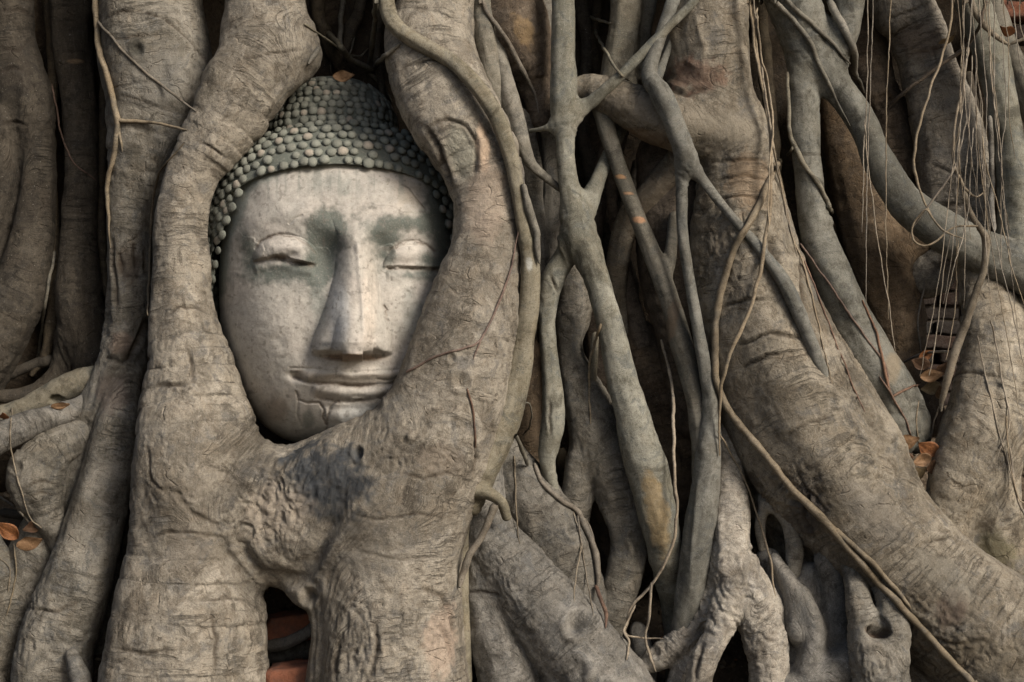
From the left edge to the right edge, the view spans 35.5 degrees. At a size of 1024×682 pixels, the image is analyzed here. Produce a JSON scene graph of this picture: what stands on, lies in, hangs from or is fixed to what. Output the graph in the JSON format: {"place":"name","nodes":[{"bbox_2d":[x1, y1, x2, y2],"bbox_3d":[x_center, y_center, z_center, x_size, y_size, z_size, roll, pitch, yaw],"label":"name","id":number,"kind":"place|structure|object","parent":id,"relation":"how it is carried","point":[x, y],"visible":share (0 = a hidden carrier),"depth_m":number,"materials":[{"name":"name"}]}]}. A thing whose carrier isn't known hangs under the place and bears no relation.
{"place":"outdoors","nodes":[
{"label":"outdoors","id":0,"kind":"place"},
{"bbox_2d":[208,76,453,441],"bbox_3d":[-0.466,-0.214,4.277,0.675,1.008,0.592,0,0,32],"label":"stone head","id":1,"kind":"object","parent":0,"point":[330,224],"visible":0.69,"depth_m":4.05},
{"bbox_2d":[0,405,1023,681],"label":"ground","id":2,"kind":"structure","parent":0,"point":[278,601],"depth_m":4.40,"materials":[{"name":"soil"}]},
{"bbox_2d":[0,534,25,681],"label":"flat root","id":3,"kind":"object","parent":2,"relation":"on","point":[10,623],"visible":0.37,"depth_m":4.17,"materials":[{"name":"brown plant"}]},
{"bbox_2d":[0,0,104,403],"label":"slender root","id":4,"kind":"object","parent":2,"relation":"on","point":[79,311],"visible":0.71,"depth_m":4.40,"materials":[{"name":"brown plant"}]},
{"bbox_2d":[65,648,91,681],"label":"stub root","id":5,"kind":"object","parent":2,"relation":"on","point":[77,669],"visible":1,"depth_m":4.00,"materials":[{"name":"grey plant"}]},
{"bbox_2d":[8,0,212,681],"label":"old root","id":6,"kind":"object","parent":2,"relation":"on","point":[65,585],"visible":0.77,"depth_m":4.17,"materials":[{"name":"brown plant"}]},
{"bbox_2d":[0,523,18,539],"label":"dry leaf","id":7,"kind":"object","parent":6,"relation":"on","point":[8,531],"visible":1,"depth_m":4.06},
{"bbox_2d":[16,537,41,550],"bbox_3d":[-1.222,0.514,4.056,0.069,0.038,0.017,0,0,9],"label":"dry leaf","id":8,"kind":"object","parent":6,"relation":"on","point":[27,543],"visible":1,"depth_m":4.06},
{"bbox_2d":[0,395,82,455],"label":"bent root","id":9,"kind":"object","parent":6,"relation":"attached to","point":[27,425],"visible":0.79,"depth_m":4.16,"materials":[{"name":"grey plant"}]},
{"bbox_2d":[5,420,89,551],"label":"knuckle root","id":10,"kind":"object","parent":6,"relation":"attached to","point":[43,460],"visible":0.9,"depth_m":4.16,"materials":[{"name":"grey plant"}]},
{"bbox_2d":[0,365,94,419],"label":"mossy root","id":11,"kind":"object","parent":6,"relation":"attached to","point":[69,385],"visible":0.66,"depth_m":4.27,"materials":[{"name":"grey plant"}]},
{"bbox_2d":[92,0,186,247],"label":"rootlet","id":12,"kind":"object","parent":6,"relation":"attached to","point":[118,121],"visible":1,"depth_m":4.18,"materials":[{"name":"brown plant"}]},
{"bbox_2d":[97,20,196,111],"bbox_3d":[-0.945,-0.713,4.143,0.318,0.261,0.042,0,0,20],"label":"rootlet","id":13,"kind":"object","parent":6,"relation":"attached to","point":[108,33],"visible":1,"depth_m":4.14,"materials":[{"name":"brown plant"}]},
{"bbox_2d":[94,508,129,654],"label":"root","id":14,"kind":"object","parent":2,"relation":"on","point":[100,644],"visible":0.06,"depth_m":4.32,"materials":[{"name":"brown plant"}]},
{"bbox_2d":[267,623,310,665],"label":"root","id":15,"kind":"object","parent":2,"relation":"on","point":[293,646],"visible":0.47,"depth_m":4.17,"materials":[{"name":"grey plant"}]},
{"bbox_2d":[267,610,310,640],"bbox_3d":[-0.582,0.752,4.211,0.133,0.086,0.092,0,0,0],"label":"brick","id":16,"kind":"object","parent":15,"relation":"on","point":[280,624],"visible":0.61,"depth_m":4.17,"materials":[{"name":"brick"}]},
{"bbox_2d":[97,0,524,681],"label":"strangler root","id":17,"kind":"object","parent":2,"relation":"on","point":[349,536],"visible":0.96,"depth_m":3.93,"materials":[{"name":"brown plant"}]},
{"bbox_2d":[146,142,184,315],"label":"rootlet","id":18,"kind":"object","parent":17,"relation":"attached to","point":[151,214],"visible":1,"depth_m":4.20,"materials":[{"name":"brown plant"}]},
{"bbox_2d":[266,659,307,681],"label":"brick","id":19,"kind":"object","parent":17,"relation":"in","point":[291,671],"visible":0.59,"depth_m":4.02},
{"bbox_2d":[406,233,517,372],"bbox_3d":[-0.120,-0.096,3.907,0.278,0.348,0.060,0,0,-6],"label":"rootlet","id":20,"kind":"object","parent":17,"relation":"attached to","point":[479,340],"visible":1,"depth_m":3.90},
{"bbox_2d":[458,503,497,587],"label":"hooked rootlet","id":21,"kind":"object","parent":17,"relation":"attached to","point":[478,541],"visible":1,"depth_m":3.95,"materials":[{"name":"brown plant"}]},
{"bbox_2d":[478,0,538,113],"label":"rootlet","id":22,"kind":"object","parent":17,"relation":"attached to","point":[494,22],"visible":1,"depth_m":4.10,"materials":[{"name":"grey plant"}]},
{"bbox_2d":[379,0,540,681],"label":"entwined root","id":23,"kind":"object","parent":2,"relation":"on","point":[529,298],"visible":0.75,"depth_m":3.96,"materials":[{"name":"grey plant"}]},
{"bbox_2d":[521,183,540,263],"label":"rootlet","id":24,"kind":"object","parent":23,"relation":"attached to","point":[530,214],"visible":1,"depth_m":3.94,"materials":[{"name":"grey plant"}]},
{"bbox_2d":[0,0,1023,545],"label":"fig trunk","id":25,"kind":"object","parent":2,"relation":"on","point":[214,10],"visible":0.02,"depth_m":4.52,"materials":[{"name":"brown plant"}]},
{"bbox_2d":[0,0,56,389],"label":"forked root","id":26,"kind":"object","parent":25,"relation":"attached to","point":[28,177],"visible":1,"depth_m":4.39,"materials":[{"name":"brown plant"}]},
{"bbox_2d":[11,354,51,378],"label":"root","id":27,"kind":"object","parent":25,"relation":"attached to","point":[30,365],"visible":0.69,"depth_m":4.46,"materials":[{"name":"brown plant"}]},
{"bbox_2d":[29,0,59,375],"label":"root","id":28,"kind":"object","parent":25,"relation":"attached to","point":[48,331],"visible":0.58,"depth_m":4.46,"materials":[{"name":"brown plant"}]},
{"bbox_2d":[35,251,55,375],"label":"rootlet","id":29,"kind":"object","parent":25,"relation":"attached to","point":[45,301],"visible":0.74,"depth_m":4.44,"materials":[{"name":"brown plant"}]},
{"bbox_2d":[97,70,107,298],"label":"tree root","id":30,"kind":"object","parent":25,"relation":"attached to","point":[101,226],"visible":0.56,"depth_m":4.46,"materials":[{"name":"brown plant"}]},
{"bbox_2d":[310,0,350,72],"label":"tree root","id":31,"kind":"object","parent":25,"relation":"attached to","point":[331,51],"visible":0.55,"depth_m":4.45,"materials":[{"name":"brown plant"}]},
{"bbox_2d":[326,31,374,73],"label":"rootlet","id":32,"kind":"object","parent":31,"relation":"attached to","point":[342,49],"visible":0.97,"depth_m":4.40,"materials":[{"name":"brown plant"}]},
{"bbox_2d":[335,0,366,72],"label":"tree root","id":33,"kind":"object","parent":25,"relation":"attached to","point":[354,21],"visible":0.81,"depth_m":4.46,"materials":[{"name":"brown plant"}]},
{"bbox_2d":[366,0,378,78],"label":"rootlet","id":34,"kind":"object","parent":25,"relation":"attached to","point":[374,29],"visible":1,"depth_m":4.30,"materials":[{"name":"brown plant"}]},
{"bbox_2d":[369,4,384,94],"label":"tree root","id":35,"kind":"object","parent":25,"relation":"attached to","point":[379,74],"visible":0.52,"depth_m":4.46,"materials":[{"name":"brown plant"}]},
{"bbox_2d":[474,0,502,107],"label":"ribbon root","id":36,"kind":"object","parent":25,"relation":"attached to","point":[485,39],"visible":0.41,"depth_m":4.09,"materials":[{"name":"grey plant"}]},
{"bbox_2d":[491,0,550,127],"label":"pale root","id":37,"kind":"object","parent":25,"relation":"attached to","point":[525,26],"visible":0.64,"depth_m":4.12,"materials":[{"name":"brown plant"}]},
{"bbox_2d":[519,0,559,278],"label":"column root","id":38,"kind":"object","parent":25,"relation":"attached to","point":[544,198],"depth_m":4.21,"materials":[{"name":"brown plant"}]},
{"bbox_2d":[555,447,566,486],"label":"tree root","id":39,"kind":"object","parent":25,"relation":"attached to","point":[560,460],"visible":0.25,"depth_m":4.46,"materials":[{"name":"brown plant"}]},
{"bbox_2d":[574,0,610,256],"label":"tree root","id":40,"kind":"object","parent":25,"relation":"attached to","point":[584,25],"visible":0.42,"depth_m":4.45,"materials":[{"name":"brown plant"}]},
{"bbox_2d":[591,0,602,74],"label":"tree root","id":41,"kind":"object","parent":25,"relation":"attached to","point":[596,13],"visible":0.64,"depth_m":4.46,"materials":[{"name":"brown plant"}]},
{"bbox_2d":[618,159,639,294],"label":"tree root","id":42,"kind":"object","parent":25,"relation":"attached to","point":[633,170],"visible":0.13,"depth_m":4.46,"materials":[{"name":"brown plant"}]},
{"bbox_2d":[718,4,773,455],"bbox_3d":[0.584,-0.650,3.999,0.135,1.879,0.089,0,0,0],"label":"rootlet","id":43,"kind":"object","parent":25,"relation":"attached to","point":[743,324],"visible":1,"depth_m":3.97,"materials":[{"name":"plant"}]},
{"bbox_2d":[755,0,773,231],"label":"rootlet","id":44,"kind":"object","parent":25,"relation":"attached to","point":[766,74],"visible":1,"depth_m":3.99,"materials":[{"name":"wood"}]},
{"bbox_2d":[755,0,783,187],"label":"root","id":45,"kind":"object","parent":25,"relation":"attached to","point":[766,44],"visible":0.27,"depth_m":4.45,"materials":[{"name":"brown plant"}]},
{"bbox_2d":[751,0,797,255],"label":"rootlet","id":46,"kind":"object","parent":25,"relation":"attached to","point":[766,103],"visible":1,"depth_m":4.00,"materials":[{"name":"plant"}]},
{"bbox_2d":[823,0,864,92],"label":"rootlet","id":47,"kind":"object","parent":25,"relation":"hanging from","point":[830,6],"visible":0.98,"depth_m":4.13,"materials":[{"name":"grey plant"}]},
{"bbox_2d":[711,158,977,681],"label":"rootlet","id":48,"kind":"object","parent":25,"relation":"attached to","point":[845,542],"visible":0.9,"depth_m":3.97,"materials":[{"name":"brown plant"}]},
{"bbox_2d":[862,0,868,222],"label":"hanging strand","id":49,"kind":"object","parent":25,"relation":"hanging from","point":[866,101],"visible":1,"depth_m":4.08,"materials":[{"name":"wood"}]},
{"bbox_2d":[865,0,873,303],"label":"hanging strand","id":50,"kind":"object","parent":25,"relation":"hanging from","point":[868,137],"visible":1,"depth_m":4.08,"materials":[{"name":"wood"}]},
{"bbox_2d":[864,120,895,351],"bbox_3d":[0.936,-0.269,4.075,0.079,0.593,0.019,0,0,14],"label":"hanging strand","id":51,"kind":"object","parent":25,"relation":"hanging from","point":[876,230],"visible":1,"depth_m":4.08,"materials":[{"name":"wood"}]},
{"bbox_2d":[848,10,915,184],"bbox_3d":[1.037,-1.136,4.487,0.217,1.418,0.191,0,0,0],"label":"lumpy root","id":52,"kind":"object","parent":25,"relation":"attached to","point":[899,140],"visible":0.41,"depth_m":4.41,"materials":[{"name":"brown plant"}]},
{"bbox_2d":[820,98,944,437],"bbox_3d":[1.038,-0.237,4.381,0.432,1.026,0.183,0,0,0],"label":"recessed root","id":53,"kind":"object","parent":25,"relation":"attached to","point":[844,174],"visible":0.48,"depth_m":4.31,"materials":[{"name":"brown plant"}]},
{"bbox_2d":[885,0,891,317],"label":"hanging strand","id":54,"kind":"object","parent":25,"relation":"hanging from","point":[886,151],"visible":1,"depth_m":4.08,"materials":[{"name":"wood"}]},
{"bbox_2d":[764,0,1023,453],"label":"sleek root","id":55,"kind":"object","parent":25,"relation":"attached to","point":[809,90],"visible":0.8,"depth_m":4.13,"materials":[{"name":"grey plant"}]},
{"bbox_2d":[759,0,850,125],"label":"rootlet","id":56,"kind":"object","parent":55,"relation":"on","point":[792,18],"visible":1,"depth_m":4.11,"materials":[{"name":"grey plant"}]},
{"bbox_2d":[786,72,833,214],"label":"rootlet","id":57,"kind":"object","parent":55,"relation":"attached to","point":[795,147],"visible":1,"depth_m":4.14,"materials":[{"name":"brown plant"}]},
{"bbox_2d":[800,243,894,403],"bbox_3d":[0.863,-0.046,4.119,0.240,0.415,0.019,0,0,10],"label":"rootlet","id":58,"kind":"object","parent":55,"relation":"on","point":[845,308],"visible":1,"depth_m":4.11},
{"bbox_2d":[987,115,995,231],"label":"rootlet","id":59,"kind":"object","parent":55,"relation":"attached to","point":[991,159],"visible":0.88,"depth_m":4.20,"materials":[{"name":"grey plant"}]},
{"bbox_2d":[864,0,990,298],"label":"rugged root","id":60,"kind":"object","parent":25,"relation":"attached to","point":[918,30],"visible":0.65,"depth_m":4.31,"materials":[{"name":"brown plant"}]},
{"bbox_2d":[912,0,954,231],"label":"hanging strand","id":61,"kind":"object","parent":25,"relation":"hanging from","point":[927,100],"visible":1,"depth_m":4.00,"materials":[{"name":"wood"}]},
{"bbox_2d":[920,49,966,373],"bbox_3d":[1.117,-0.333,4.018,0.172,0.840,0.088,0,0,-32],"label":"hanging strand","id":62,"kind":"object","parent":25,"relation":"hanging from","point":[947,207],"visible":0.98,"depth_m":3.98,"materials":[{"name":"wood"}]},
{"bbox_2d":[911,209,977,246],"bbox_3d":[1.081,-0.284,4.002,0.165,0.098,0.024,0,0,9],"label":"hanging strand","id":63,"kind":"object","parent":25,"relation":"hanging from","point":[940,228],"visible":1,"depth_m":4.00,"materials":[{"name":"wood"}]},
{"bbox_2d":[943,0,972,302],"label":"hanging strand","id":64,"kind":"object","parent":25,"relation":"hanging from","point":[959,140],"visible":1,"depth_m":3.99,"materials":[{"name":"wood"}]},
{"bbox_2d":[951,48,984,197],"bbox_3d":[1.137,-0.551,4.017,0.078,0.386,0.061,0,0,-25],"label":"hanging strand","id":65,"kind":"object","parent":25,"relation":"hanging from","point":[953,141],"visible":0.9,"depth_m":4.01,"materials":[{"name":"wood"}]},
{"bbox_2d":[963,56,972,307],"bbox_3d":[1.148,-0.406,4.032,0.018,0.646,0.121,0,0,20],"label":"hanging strand","id":66,"kind":"object","parent":25,"relation":"hanging from","point":[965,169],"visible":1,"depth_m":3.99,"materials":[{"name":"wood"}]},
{"bbox_2d":[978,0,990,304],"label":"hanging strand","id":67,"kind":"object","parent":25,"relation":"hanging from","point":[985,142],"visible":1,"depth_m":4.00,"materials":[{"name":"wood"}]},
{"bbox_2d":[965,0,1023,45],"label":"rootlet","id":68,"kind":"object","parent":25,"relation":"attached to","point":[976,14],"visible":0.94,"depth_m":4.08,"materials":[{"name":"brown plant"}]},
{"bbox_2d":[988,0,1002,265],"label":"hanging strand","id":69,"kind":"object","parent":25,"relation":"hanging from","point":[994,102],"visible":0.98,"depth_m":4.00,"materials":[{"name":"wood"}]},
{"bbox_2d":[975,96,1019,413],"bbox_3d":[1.214,-0.211,3.998,0.127,0.798,0.063,0,0,0],"label":"hanging strand","id":70,"kind":"object","parent":25,"relation":"hanging from","point":[993,255],"visible":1,"depth_m":3.98,"materials":[{"name":"wood"}]},
{"bbox_2d":[979,88,1023,364],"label":"hanging strand","id":71,"kind":"object","parent":25,"relation":"hanging from","point":[993,227],"visible":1,"depth_m":3.99,"materials":[{"name":"wood"}]},
{"bbox_2d":[993,0,1017,328],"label":"hanging strand","id":72,"kind":"object","parent":25,"relation":"hanging from","point":[998,148],"visible":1,"depth_m":3.99,"materials":[{"name":"wood"}]},
{"bbox_2d":[991,0,1023,123],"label":"edge root","id":73,"kind":"object","parent":25,"relation":"attached to","point":[1017,72],"visible":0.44,"depth_m":4.30,"materials":[{"name":"brown plant"}]},
{"bbox_2d":[1013,25,1023,45],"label":"brick","id":74,"kind":"object","parent":25,"relation":"attached to","point":[1019,33],"visible":0.19,"depth_m":4.43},
{"bbox_2d":[1004,0,1023,24],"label":"brick","id":75,"kind":"object","parent":74,"relation":"on","point":[1010,8],"visible":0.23,"depth_m":4.41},
{"bbox_2d":[468,467,654,681],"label":"kneeling root","id":76,"kind":"object","parent":2,"relation":"on","point":[531,620],"visible":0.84,"depth_m":3.99,"materials":[{"name":"grey plant"}]},
{"bbox_2d":[502,439,608,620],"bbox_3d":[0.101,0.554,4.160,0.335,0.635,0.176,0,0,0],"label":"wrinkled root","id":77,"kind":"object","parent":76,"relation":"attached to","point":[547,525],"visible":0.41,"depth_m":4.09,"materials":[{"name":"grey plant"}]},
{"bbox_2d":[517,339,561,489],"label":"sunken root","id":78,"kind":"object","parent":77,"relation":"attached to","point":[529,439],"visible":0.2,"depth_m":4.23,"materials":[{"name":"brown plant"}]},
{"bbox_2d":[534,463,600,586],"bbox_3d":[0.142,0.472,4.118,0.172,0.317,0.075,0,0,0],"label":"rootlet","id":79,"kind":"object","parent":77,"relation":"attached to","point":[586,526],"visible":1,"depth_m":4.11,"materials":[{"name":"brown plant"}]},
{"bbox_2d":[555,265,646,635],"bbox_3d":[0.228,0.299,4.185,0.261,1.065,0.147,0,0,25],"label":"crooked root","id":80,"kind":"object","parent":77,"relation":"on","point":[594,469],"visible":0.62,"depth_m":4.13,"materials":[{"name":"grey plant"}]},
{"bbox_2d":[590,332,598,380],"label":"buried root","id":81,"kind":"object","parent":80,"relation":"attached to","point":[594,366],"visible":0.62,"depth_m":4.16,"materials":[{"name":"brown plant"}]},
{"bbox_2d":[588,323,601,423],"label":"rootlet","id":82,"kind":"object","parent":80,"relation":"on","point":[590,356],"visible":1,"depth_m":4.12,"materials":[{"name":"brown plant"}]},
{"bbox_2d":[528,0,698,635],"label":"pronged root","id":83,"kind":"object","parent":2,"relation":"on","point":[644,458],"visible":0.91,"depth_m":4.05,"materials":[{"name":"grey plant"}]},
{"bbox_2d":[496,37,559,192],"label":"twisted root","id":84,"kind":"object","parent":83,"relation":"attached to","point":[512,106],"visible":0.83,"depth_m":4.08,"materials":[{"name":"grey plant"}]},
{"bbox_2d":[600,0,656,84],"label":"standing root","id":85,"kind":"object","parent":83,"relation":"attached to","point":[629,32],"visible":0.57,"depth_m":4.15,"materials":[{"name":"brown plant"}]},
{"bbox_2d":[622,622,656,681],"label":"toe root","id":86,"kind":"object","parent":2,"relation":"on","point":[638,646],"visible":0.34,"depth_m":4.15,"materials":[{"name":"grey plant"}]},
{"bbox_2d":[641,0,828,681],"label":"clinging root","id":87,"kind":"object","parent":2,"relation":"on","point":[700,520],"visible":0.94,"depth_m":4.02,"materials":[{"name":"grey plant"}]},
{"bbox_2d":[577,0,1023,681],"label":"trunk root","id":88,"kind":"object","parent":2,"relation":"on","point":[839,456],"visible":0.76,"depth_m":3.99,"materials":[{"name":"brown plant"}]},
{"bbox_2d":[590,15,631,81],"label":"rootlet","id":89,"kind":"object","parent":88,"relation":"on","point":[600,42],"visible":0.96,"depth_m":4.17,"materials":[{"name":"brown plant"}]},
{"bbox_2d":[584,131,650,392],"bbox_3d":[0.290,-0.243,4.331,0.158,0.890,0.212,0,0,-38],"label":"shadowed root","id":90,"kind":"object","parent":88,"relation":"attached to","point":[639,332],"visible":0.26,"depth_m":4.30,"materials":[{"name":"brown plant"}]},
{"bbox_2d":[589,321,691,579],"bbox_3d":[0.352,0.307,4.330,0.359,0.733,0.208,0,0,0],"label":"tree root","id":91,"kind":"object","parent":88,"relation":"attached to","point":[646,361],"visible":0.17,"depth_m":4.24,"materials":[{"name":"brown plant"}]},
{"bbox_2d":[592,109,701,476],"bbox_3d":[0.348,-0.157,4.104,0.332,1.073,0.079,0,0,11],"label":"banded root","id":92,"kind":"object","parent":88,"relation":"attached to","point":[660,265],"visible":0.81,"depth_m":4.08,"materials":[{"name":"brown plant"}]},
{"bbox_2d":[635,141,696,440],"bbox_3d":[0.441,-0.151,4.239,0.232,0.840,0.219,0,0,0],"label":"hidden root","id":93,"kind":"object","parent":88,"relation":"attached to","point":[649,157],"visible":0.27,"depth_m":4.18,"materials":[{"name":"brown plant"}]},
{"bbox_2d":[639,422,789,681],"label":"clawed root","id":94,"kind":"object","parent":88,"relation":"attached to","point":[742,598],"visible":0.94,"depth_m":4.01,"materials":[{"name":"grey plant"}]},
{"bbox_2d":[622,339,678,671],"bbox_3d":[0.348,0.418,4.048,0.139,0.844,0.185,0,0,0],"label":"rootlet","id":95,"kind":"object","parent":94,"relation":"on","point":[631,609],"visible":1,"depth_m":4.05,"materials":[{"name":"plant"}]},
{"bbox_2d":[717,431,775,595],"bbox_3d":[0.587,0.434,4.057,0.150,0.416,0.069,0,0,-6],"label":"rootlet","id":96,"kind":"object","parent":94,"relation":"on","point":[742,475],"visible":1,"depth_m":4.07,"materials":[{"name":"wood"}]},
{"bbox_2d":[755,493,803,577],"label":"looped root","id":97,"kind":"object","parent":88,"relation":"attached to","point":[794,553],"visible":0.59,"depth_m":4.07,"materials":[{"name":"grey plant"}]},
{"bbox_2d":[747,0,831,381],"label":"rootlet","id":98,"kind":"object","parent":88,"relation":"on","point":[753,38],"visible":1,"depth_m":4.00,"materials":[{"name":"wood"}]},
{"bbox_2d":[756,547,851,681],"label":"drooping root","id":99,"kind":"object","parent":88,"relation":"hanging from","point":[812,596],"visible":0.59,"depth_m":4.01,"materials":[{"name":"grey plant"}]},
{"bbox_2d":[887,0,987,108],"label":"rootlet","id":100,"kind":"object","parent":88,"relation":"attached to","point":[921,79],"visible":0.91,"depth_m":4.19,"materials":[{"name":"brown plant"}]},
{"bbox_2d":[841,564,911,681],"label":"knotted root","id":101,"kind":"object","parent":2,"relation":"on","point":[879,634],"visible":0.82,"depth_m":3.92,"materials":[{"name":"grey plant"}]},
{"bbox_2d":[915,184,960,405],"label":"brick wall","id":102,"kind":"structure","parent":2,"relation":"on","point":[942,341],"depth_m":4.87,"materials":[{"name":"brown"}]},
{"bbox_2d":[926,263,1023,574],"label":"splayed root","id":103,"kind":"object","parent":2,"relation":"on","point":[970,490],"visible":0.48,"depth_m":4.08,"materials":[{"name":"brown plant"}]},
{"bbox_2d":[950,0,1023,239],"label":"leaning root","id":104,"kind":"object","parent":103,"relation":"on","point":[1013,174],"visible":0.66,"depth_m":4.17,"materials":[{"name":"brown plant"}]},
{"bbox_2d":[2,454,1023,681],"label":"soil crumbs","id":105,"kind":"object","parent":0,"point":[637,604],"visible":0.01,"depth_m":4.39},
{"bbox_2d":[939,191,990,410],"bbox_3d":[1.145,-0.099,4.065,0.131,0.560,0.061,0,0,29],"label":"rootlet","id":106,"kind":"object","parent":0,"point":[957,344],"visible":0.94,"depth_m":4.06,"materials":[{"name":"brown plant"}]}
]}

